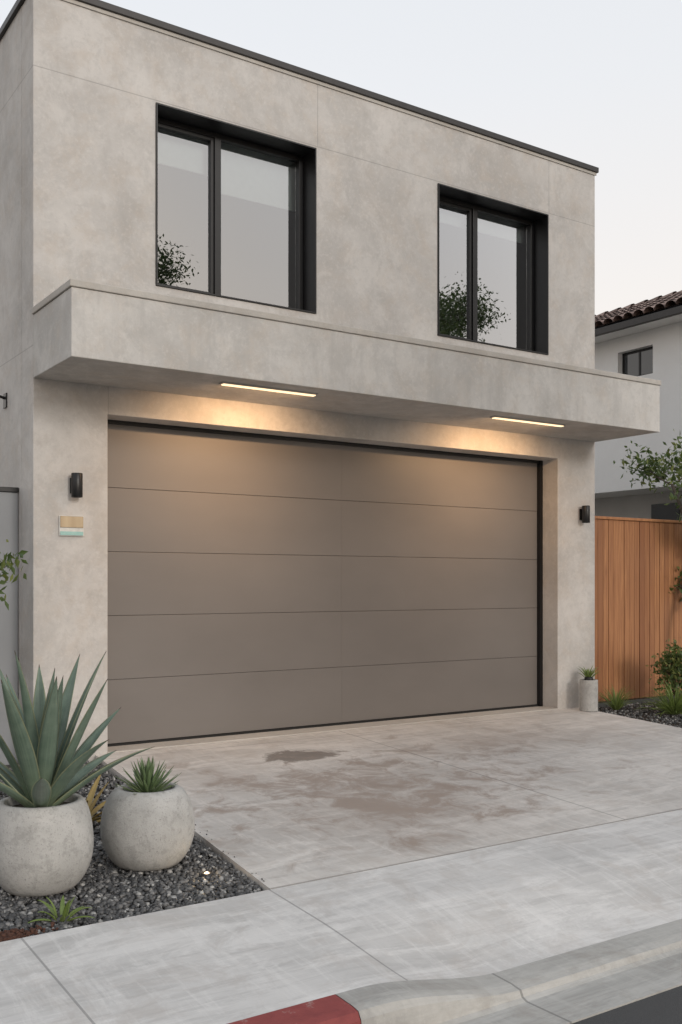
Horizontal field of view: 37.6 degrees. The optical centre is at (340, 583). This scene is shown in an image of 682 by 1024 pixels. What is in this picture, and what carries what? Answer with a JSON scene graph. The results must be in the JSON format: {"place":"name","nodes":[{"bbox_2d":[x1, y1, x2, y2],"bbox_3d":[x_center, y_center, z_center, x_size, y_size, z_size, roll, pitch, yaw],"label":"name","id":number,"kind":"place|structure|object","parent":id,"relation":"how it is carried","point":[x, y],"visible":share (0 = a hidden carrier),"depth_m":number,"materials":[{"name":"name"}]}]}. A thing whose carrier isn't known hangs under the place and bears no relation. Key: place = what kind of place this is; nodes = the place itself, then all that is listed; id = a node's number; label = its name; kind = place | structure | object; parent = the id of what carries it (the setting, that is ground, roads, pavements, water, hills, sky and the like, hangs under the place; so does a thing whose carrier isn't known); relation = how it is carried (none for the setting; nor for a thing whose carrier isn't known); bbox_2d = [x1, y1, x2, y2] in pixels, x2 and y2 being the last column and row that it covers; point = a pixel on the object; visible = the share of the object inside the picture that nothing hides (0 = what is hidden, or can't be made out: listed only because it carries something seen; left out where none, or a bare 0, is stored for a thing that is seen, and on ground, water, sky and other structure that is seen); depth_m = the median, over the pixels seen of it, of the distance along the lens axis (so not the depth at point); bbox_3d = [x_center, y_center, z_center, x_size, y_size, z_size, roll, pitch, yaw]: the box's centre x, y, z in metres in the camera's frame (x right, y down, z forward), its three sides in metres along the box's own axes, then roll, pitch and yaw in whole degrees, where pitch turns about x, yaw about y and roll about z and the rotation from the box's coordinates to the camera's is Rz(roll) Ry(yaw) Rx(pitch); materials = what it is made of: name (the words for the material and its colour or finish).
{"place":"outdoors","nodes":[
{"label":"outdoors","id":0,"kind":"place"},
{"bbox_2d":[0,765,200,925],"bbox_3d":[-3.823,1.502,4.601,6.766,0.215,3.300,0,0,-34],"label":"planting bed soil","id":1,"kind":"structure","parent":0,"point":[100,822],"depth_m":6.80,"materials":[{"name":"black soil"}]},
{"bbox_2d":[86,775,109,823],"bbox_3d":[-1.564,1.337,6.020,0.686,0.290,0.666,0,0,-34],"label":"bromeliad plant","id":2,"kind":"object","parent":1,"relation":"on","point":[89,799],"visible":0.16,"depth_m":6.17,"materials":[{"name":"yellow plant"}]},
{"bbox_2d":[0,760,262,938],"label":"gravel","id":3,"kind":"structure","parent":1,"relation":"on","point":[109,890],"depth_m":4.95,"materials":[{"name":"grey gravel"}]},
{"bbox_2d":[0,539,27,609],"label":"olive shrub","id":4,"kind":"object","parent":3,"relation":"on","point":[21,553],"visible":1,"depth_m":6.69,"materials":[{"name":"green plant"}]},
{"bbox_2d":[0,921,57,941],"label":"red mulch","id":5,"kind":"object","parent":3,"relation":"on","point":[11,934],"visible":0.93,"depth_m":4.34,"materials":[{"name":"red wood"}]},
{"bbox_2d":[0,793,93,896],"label":"concrete planter","id":6,"kind":"object","parent":3,"relation":"on","point":[45,851],"visible":0.91,"depth_m":4.74,"materials":[{"name":"concrete"}]},
{"bbox_2d":[0,652,152,807],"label":"agave plant","id":7,"kind":"object","parent":6,"relation":"in","point":[52,759],"visible":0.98,"depth_m":4.86,"materials":[{"name":"green plant"}]},
{"bbox_2d":[28,895,93,922],"bbox_3d":[-1.248,1.464,4.552,0.241,0.134,0.322,0,0,-77],"label":"sprout plant","id":8,"kind":"object","parent":3,"relation":"on","point":[64,909],"visible":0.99,"depth_m":4.53,"materials":[{"name":"green plant"}]},
{"bbox_2d":[100,781,194,870],"bbox_3d":[-1.031,1.294,5.351,0.496,0.420,0.496,0,0,-34],"label":"concrete planter","id":9,"kind":"object","parent":3,"relation":"on","point":[150,831],"visible":0.92,"depth_m":5.16,"materials":[{"name":"concrete"}]},
{"bbox_2d":[114,756,180,793],"bbox_3d":[-1.026,1.025,5.353,0.366,0.209,0.384,0,0,-34],"label":"aloe plant","id":10,"kind":"object","parent":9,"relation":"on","point":[147,781],"visible":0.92,"depth_m":5.32,"materials":[{"name":"green plant"}]},
{"bbox_2d":[201,871,212,876],"bbox_3d":[-0.692,1.511,5.168,0.060,0.050,0.060,0,0,-34],"label":"ground lamp","id":11,"kind":"object","parent":3,"relation":"on","point":[206,873],"visible":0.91,"depth_m":5.16,"materials":[{"name":"metal"}]},
{"bbox_2d":[6,696,674,1019],"bbox_3d":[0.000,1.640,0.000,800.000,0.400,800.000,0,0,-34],"label":"ground","id":12,"kind":"structure","parent":0,"point":[599,705],"depth_m":12.28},
{"bbox_2d":[0,6,21,766],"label":"side wall","id":13,"kind":"structure","parent":12,"relation":"on","point":[11,249],"depth_m":8.04,"materials":[{"name":"paint"}]},
{"bbox_2d":[0,393,6,408],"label":"side wall bracket","id":14,"kind":"object","parent":13,"relation":"attached to","point":[4,397],"visible":1,"depth_m":8.17,"materials":[{"name":"black metal"}]},
{"bbox_2d":[0,487,18,764],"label":"side gate","id":15,"kind":"structure","parent":13,"relation":"attached to","point":[9,533],"depth_m":7.86,"materials":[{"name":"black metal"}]},
{"bbox_2d":[22,0,594,761],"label":"front wall","id":16,"kind":"structure","parent":12,"relation":"on","point":[96,86],"depth_m":8.47,"materials":[{"name":"paint"}]},
{"bbox_2d":[59,515,83,535],"bbox_3d":[-2.082,-0.449,7.738,0.194,0.158,0.021,0,0,-34],"label":"wall plaque","id":17,"kind":"object","parent":16,"relation":"attached to","point":[71,525],"depth_m":7.73,"materials":[{"name":"beige metal"}]},
{"bbox_2d":[70,473,82,497],"bbox_3d":[-2.037,-0.760,7.717,0.086,0.185,0.106,0,0,-34],"label":"wall lamp","id":18,"kind":"object","parent":16,"relation":"attached to","point":[76,485],"visible":1,"depth_m":7.67,"materials":[{"name":"black metal"}]},
{"bbox_2d":[158,129,207,172],"bbox_3d":[-1.417,-3.755,8.597,0.610,0.330,0.005,0,0,-34],"label":"blind","id":19,"kind":"object","parent":16,"relation":"attached to","point":[182,151],"visible":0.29,"depth_m":8.63,"materials":[{"name":"grey fabric"}]},
{"bbox_2d":[158,161,207,175],"bbox_3d":[-1.417,-3.579,8.597,0.610,0.019,0.015,0,0,-34],"label":"blind rail","id":20,"kind":"object","parent":19,"relation":"attached to","point":[182,168],"visible":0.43,"depth_m":8.63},
{"bbox_2d":[155,102,316,313],"bbox_3d":[-0.934,-3.167,8.670,1.538,1.484,0.272,0,0,-34],"label":"lining","id":21,"kind":"object","parent":16,"relation":"attached to","point":[307,153],"visible":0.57,"depth_m":8.90,"materials":[{"name":"black metal"}]},
{"bbox_2d":[158,117,302,309],"bbox_3d":[-0.985,-3.167,8.745,1.513,1.459,0.070,0,0,-34],"label":"frame","id":22,"kind":"object","parent":21,"relation":"on","point":[219,139],"visible":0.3,"depth_m":8.76,"materials":[{"name":"black metal"}]},
{"bbox_2d":[158,123,213,293],"bbox_3d":[-1.345,-3.167,8.512,0.561,1.365,0.047,0,0,-34],"label":"sash","id":23,"kind":"object","parent":22,"relation":"attached to","point":[210,140],"visible":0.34,"depth_m":8.64,"materials":[{"name":"black metal"}]},
{"bbox_2d":[221,143,294,208],"bbox_3d":[-0.777,-3.690,9.026,0.850,0.460,0.005,0,0,-34],"label":"blind","id":24,"kind":"object","parent":16,"relation":"attached to","point":[257,176],"visible":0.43,"depth_m":9.04,"materials":[{"name":"grey fabric"}]},
{"bbox_2d":[221,192,295,211],"bbox_3d":[-0.777,-3.450,9.026,0.850,0.019,0.015,0,0,-34],"label":"blind rail","id":25,"kind":"object","parent":24,"relation":"attached to","point":[257,201],"visible":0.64,"depth_m":9.03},
{"bbox_2d":[0,0,598,172],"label":"roof coping","id":26,"kind":"object","parent":16,"relation":"on","point":[100,4],"visible":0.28,"depth_m":8.87,"materials":[{"name":"metal"}]},
{"bbox_2d":[108,420,542,743],"bbox_3d":[0.062,0.001,9.500,5.072,2.679,0.080,0,0,-34],"label":"garage door","id":27,"kind":"structure","parent":16,"relation":"attached to","point":[151,592],"depth_m":9.27,"materials":[{"name":"paint"}]},
{"bbox_2d":[114,608,510,615],"bbox_3d":[0.031,0.260,9.510,5.032,0.003,0.027,0,0,-34],"label":"seam backing","id":28,"kind":"object","parent":27,"relation":"attached to","point":[294,612],"visible":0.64,"depth_m":9.16,"materials":[{"name":"metal"}]},
{"bbox_2d":[108,487,522,510],"bbox_3d":[0.031,-0.790,9.510,5.032,0.003,0.027,0,0,-34],"label":"seam backing","id":29,"kind":"object","parent":27,"relation":"attached to","point":[306,498],"visible":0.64,"depth_m":9.25,"materials":[{"name":"metal"}]},
{"bbox_2d":[108,551,535,559],"bbox_3d":[0.031,-0.265,9.510,5.032,0.003,0.027,0,0,-34],"label":"seam backing","id":30,"kind":"object","parent":27,"relation":"attached to","point":[323,555],"visible":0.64,"depth_m":9.34,"materials":[{"name":"metal"}]},
{"bbox_2d":[108,656,536,743],"bbox_3d":[0.033,1.048,9.508,5.032,0.522,0.035,0,0,-34],"label":"door panel","id":31,"kind":"structure","parent":27,"relation":"in","point":[155,708],"depth_m":9.26,"materials":[{"name":"paint"}]},
{"bbox_2d":[108,608,536,679],"bbox_3d":[0.033,0.523,9.508,5.032,0.522,0.035,0,0,-34],"label":"door panel","id":32,"kind":"structure","parent":27,"relation":"in","point":[139,646],"depth_m":9.26,"materials":[{"name":"paint"}]},
{"bbox_2d":[108,552,536,615],"bbox_3d":[0.033,-0.002,9.508,5.032,0.522,0.035,0,0,-34],"label":"door panel","id":33,"kind":"structure","parent":27,"relation":"in","point":[139,583],"depth_m":9.26,"materials":[{"name":"paint"}]},
{"bbox_2d":[108,488,536,559],"bbox_3d":[0.033,-0.527,9.508,5.032,0.522,0.035,0,0,-34],"label":"door panel","id":34,"kind":"structure","parent":27,"relation":"in","point":[139,520],"depth_m":9.26,"materials":[{"name":"paint"}]},
{"bbox_2d":[108,424,536,510],"bbox_3d":[0.033,-1.052,9.508,5.032,0.522,0.035,0,0,-34],"label":"door panel","id":35,"kind":"structure","parent":27,"relation":"in","point":[138,457],"depth_m":9.26,"materials":[{"name":"paint"}]},
{"bbox_2d":[114,656,532,679],"bbox_3d":[0.031,0.785,9.510,5.032,0.003,0.027,0,0,-34],"label":"seam backing","id":36,"kind":"object","parent":27,"relation":"attached to","point":[316,668],"visible":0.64,"depth_m":9.31,"materials":[{"name":"metal"}]},
{"bbox_2d":[62,0,596,175],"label":"coping drip","id":37,"kind":"object","parent":16,"relation":"attached to","point":[147,26],"visible":1,"depth_m":8.94,"materials":[{"name":"metal"}]},
{"bbox_2d":[33,287,659,441],"bbox_3d":[0.473,-1.799,8.939,6.165,0.478,0.870,0,0,-34],"label":"canopy","id":38,"kind":"object","parent":16,"relation":"attached to","point":[86,336],"visible":1,"depth_m":8.09,"materials":[{"name":"concrete"}]},
{"bbox_2d":[219,382,317,394],"bbox_3d":[-0.567,-1.554,7.984,0.870,0.012,0.070,0,0,-34],"label":"led housing","id":39,"kind":"object","parent":38,"relation":"attached to","point":[220,383],"visible":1,"depth_m":7.93,"materials":[{"name":"white plastic"}]},
{"bbox_2d":[221,384,315,396],"bbox_3d":[-0.567,-1.544,7.984,0.840,0.008,0.040,0,0,-34],"label":"led strip","id":40,"kind":"object","parent":39,"relation":"in","point":[255,388],"visible":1,"depth_m":7.97,"materials":[{"name":"white plastic"}]},
{"bbox_2d":[32,279,660,385],"bbox_3d":[0.476,-2.065,8.934,6.189,0.050,0.882,0,0,-34],"label":"canopy cap","id":41,"kind":"object","parent":38,"relation":"on","point":[56,293],"visible":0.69,"depth_m":7.94,"materials":[{"name":"grey concrete"}]},
{"bbox_2d":[490,416,565,425],"bbox_3d":[1.793,-1.554,9.564,0.930,0.012,0.070,0,0,-34],"label":"led housing","id":42,"kind":"object","parent":38,"relation":"attached to","point":[527,420],"visible":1,"depth_m":9.51,"materials":[{"name":"white plastic"}]},
{"bbox_2d":[492,417,563,426],"bbox_3d":[1.793,-1.544,9.564,0.900,0.008,0.040,0,0,-34],"label":"led strip","id":43,"kind":"object","parent":42,"relation":"in","point":[527,422],"visible":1,"depth_m":9.55,"materials":[{"name":"white plastic"}]},
{"bbox_2d":[439,205,463,225],"bbox_3d":[1.026,-3.815,10.233,0.610,0.210,0.005,0,0,-34],"label":"blind","id":44,"kind":"object","parent":16,"relation":"attached to","point":[450,215],"visible":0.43,"depth_m":10.30,"materials":[{"name":"grey fabric"}]},
{"bbox_2d":[439,220,464,228],"bbox_3d":[1.026,-3.700,10.233,0.610,0.019,0.015,0,0,-34],"label":"blind rail","id":45,"kind":"object","parent":44,"relation":"attached to","point":[452,224],"visible":0.64,"depth_m":10.30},
{"bbox_2d":[478,213,494,233],"bbox_3d":[1.653,-3.815,10.653,0.820,0.210,0.005,0,0,-34],"label":"blind","id":46,"kind":"object","parent":16,"relation":"attached to","point":[484,224],"visible":0.07,"depth_m":10.55,"materials":[{"name":"grey fabric"}]},
{"bbox_2d":[478,230,495,236],"bbox_3d":[1.653,-3.700,10.653,0.820,0.019,0.015,0,0,-34],"label":"blind rail","id":47,"kind":"object","parent":46,"relation":"attached to","point":[486,233],"visible":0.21,"depth_m":10.57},
{"bbox_2d":[437,183,548,354],"bbox_3d":[1.498,-3.167,10.298,1.500,1.484,0.272,0,0,-34],"label":"lining","id":48,"kind":"object","parent":16,"relation":"attached to","point":[541,282],"visible":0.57,"depth_m":10.60,"materials":[{"name":"black metal"}]},
{"bbox_2d":[439,195,533,350],"bbox_3d":[1.447,-3.167,10.373,1.475,1.459,0.070,0,0,-34],"label":"frame","id":49,"kind":"object","parent":48,"relation":"attached to","point":[476,209],"visible":0.37,"depth_m":10.30,"materials":[{"name":"black metal"}]},
{"bbox_2d":[439,200,471,339],"bbox_3d":[1.101,-3.167,10.149,0.555,1.365,0.047,0,0,-34],"label":"sash","id":50,"kind":"object","parent":49,"relation":"attached to","point":[469,263],"visible":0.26,"depth_m":10.27,"materials":[{"name":"black metal"}]},
{"bbox_2d":[488,215,528,349],"bbox_3d":[1.700,-3.167,10.554,0.765,1.369,0.001,0,0,-34],"label":"pane","id":51,"kind":"object","parent":49,"relation":"attached to","point":[512,237],"visible":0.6,"depth_m":10.68,"materials":[{"name":"clear glass"}]},
{"bbox_2d":[579,505,589,522],"bbox_3d":[2.645,-0.755,10.852,0.086,0.185,0.106,0,0,-34],"label":"wall lamp","id":52,"kind":"object","parent":16,"relation":"attached to","point":[584,514],"visible":1,"depth_m":10.81,"materials":[{"name":"black metal"}]},
{"bbox_2d":[228,919,681,1023],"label":"kerb","id":53,"kind":"structure","parent":12,"relation":"on","point":[576,985],"depth_m":4.07,"materials":[{"name":"grey concrete"}]},
{"bbox_2d":[595,516,681,702],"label":"cedar fence","id":54,"kind":"object","parent":12,"relation":"on","point":[638,612],"visible":0.67,"depth_m":11.57,"materials":[{"name":"brown wood"}]},
{"bbox_2d":[0,809,681,1023],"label":"sidewalk","id":55,"kind":"structure","parent":0,"point":[486,910],"depth_m":4.48,"materials":[{"name":"concrete"}]},
{"bbox_2d":[0,0,681,314],"label":"sky","id":56,"kind":"structure","parent":0,"point":[597,83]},
{"bbox_2d":[95,707,681,890],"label":"driveway","id":57,"kind":"structure","parent":0,"point":[277,812],"depth_m":7.14,"materials":[{"name":"concrete"}]},
{"bbox_2d":[108,704,537,746],"bbox_3d":[0.054,1.325,9.510,5.070,0.027,0.045,0,0,-34],"label":"door seal bottom","id":58,"kind":"object","parent":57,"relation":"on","point":[268,730],"depth_m":9.24,"materials":[{"name":"rubber"}]},
{"bbox_2d":[108,706,557,752],"bbox_3d":[0.167,1.333,9.408,4.998,0.011,0.246,0,0,-34],"label":"door threshold","id":59,"kind":"object","parent":57,"relation":"on","point":[175,743],"depth_m":9.08,"materials":[{"name":"concrete"}]},
{"bbox_2d":[577,666,598,711],"bbox_3d":[2.654,1.108,10.710,0.245,0.482,0.257,0,0,-15],"label":"cylinder planter","id":60,"kind":"object","parent":57,"relation":"on","point":[588,692],"visible":1,"depth_m":10.60,"materials":[{"name":"concrete"}]},
{"bbox_2d":[572,986,681,1023],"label":"road","id":61,"kind":"structure","parent":0,"point":[665,1007],"depth_m":3.99,"materials":[{"name":"grey asphalt"}]},
{"bbox_2d":[595,491,681,520],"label":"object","id":62,"kind":"object","parent":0,"point":[635,506],"visible":0.12,"depth_m":18.56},
{"bbox_2d":[651,503,679,519],"bbox_3d":[5.801,-0.750,17.903,0.039,1.380,0.600,0,0,-34],"label":"window","id":63,"kind":"structure","parent":62,"relation":"attached to","point":[670,511],"depth_m":17.88,"materials":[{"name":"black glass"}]},
{"bbox_2d":[595,487,681,498],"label":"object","id":64,"kind":"object","parent":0,"point":[633,493],"depth_m":18.15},
{"bbox_2d":[595,322,681,494],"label":"wall","id":65,"kind":"structure","parent":64,"relation":"attached to","point":[665,342],"depth_m":17.15,"materials":[{"name":"white paint"}]},
{"bbox_2d":[622,346,652,375],"bbox_3d":[5.214,-3.835,17.450,0.040,0.490,0.760,0,0,-34],"label":"window frame","id":66,"kind":"object","parent":65,"relation":"attached to","point":[637,351],"visible":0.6,"depth_m":17.44,"materials":[{"name":"black metal"}]},
{"bbox_2d":[624,349,652,375],"bbox_3d":[5.210,-3.835,17.447,0.010,0.410,0.680,0,0,-34],"label":"window glass","id":67,"kind":"object","parent":66,"relation":"attached to","point":[631,364],"visible":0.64,"depth_m":17.47,"materials":[{"name":"grey glass"}]},
{"bbox_2d":[595,314,681,343],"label":"eave soffit","id":68,"kind":"structure","parent":64,"relation":"on","point":[641,328],"depth_m":17.02,"materials":[{"name":"grey paint"}]},
{"bbox_2d":[595,304,681,328],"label":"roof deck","id":69,"kind":"structure","parent":64,"relation":"on","point":[638,316],"depth_m":17.34,"materials":[{"name":"metal"}]},
{"bbox_2d":[595,292,681,327],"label":"clay tiles","id":70,"kind":"object","parent":69,"relation":"on","point":[643,308],"visible":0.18,"depth_m":17.25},
{"bbox_2d":[595,305,681,336],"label":"gutter","id":71,"kind":"object","parent":69,"relation":"attached to","point":[659,315],"depth_m":16.64,"materials":[{"name":"metal"}]},
{"bbox_2d":[595,290,681,316],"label":"ridge tiles","id":72,"kind":"object","parent":69,"relation":"on","point":[644,301],"visible":0.05,"depth_m":20.07,"materials":[{"name":"ceramic"}]},
{"bbox_2d":[598,699,681,727],"bbox_3d":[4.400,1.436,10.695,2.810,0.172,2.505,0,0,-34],"label":"gravel","id":73,"kind":"structure","parent":0,"point":[669,721],"depth_m":10.78,"materials":[{"name":"grey gravel"}]},
{"bbox_2d":[598,683,636,709],"bbox_3d":[3.013,1.234,10.991,0.502,0.292,0.453,0,0,-13],"label":"grass tuft","id":74,"kind":"object","parent":73,"relation":"on","point":[617,703],"visible":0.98,"depth_m":10.96,"materials":[{"name":"green plant"}]},
{"bbox_2d":[613,429,681,601],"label":"garden tree","id":75,"kind":"object","parent":73,"relation":"on","point":[652,465],"visible":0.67,"depth_m":13.05,"materials":[{"name":"green plant"}]},
{"bbox_2d":[635,676,681,715],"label":"grass tuft","id":76,"kind":"object","parent":73,"relation":"on","point":[672,706],"visible":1,"depth_m":10.72,"materials":[{"name":"green plant"}]},
{"bbox_2d":[646,637,681,698],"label":"garden shrub","id":77,"kind":"object","parent":73,"relation":"on","point":[673,670],"visible":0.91,"depth_m":11.03,"materials":[{"name":"green plant"}]},
{"bbox_3d":[-2.470,-1.760,13.335,5.665,0.200,9.090,0,0,-34],"label":"floor slab","id":78,"kind":"object","parent":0,"visible":0},
{"bbox_2d":[158,163,295,308],"bbox_3d":[-1.840,-3.010,10.023,2.139,2.200,2.895,0,0,-34],"label":"room","id":79,"kind":"object","parent":78,"relation":"on","point":[258,252],"visible":0.15,"depth_m":10.74,"materials":[{"name":"glass"}]},
{"bbox_2d":[439,212,526,349],"bbox_3d":[0.592,-3.010,11.651,2.101,2.200,2.895,0,0,-34],"label":"room","id":80,"kind":"object","parent":78,"relation":"on","point":[499,321],"depth_m":11.88,"materials":[{"name":"glass"}]}
]}

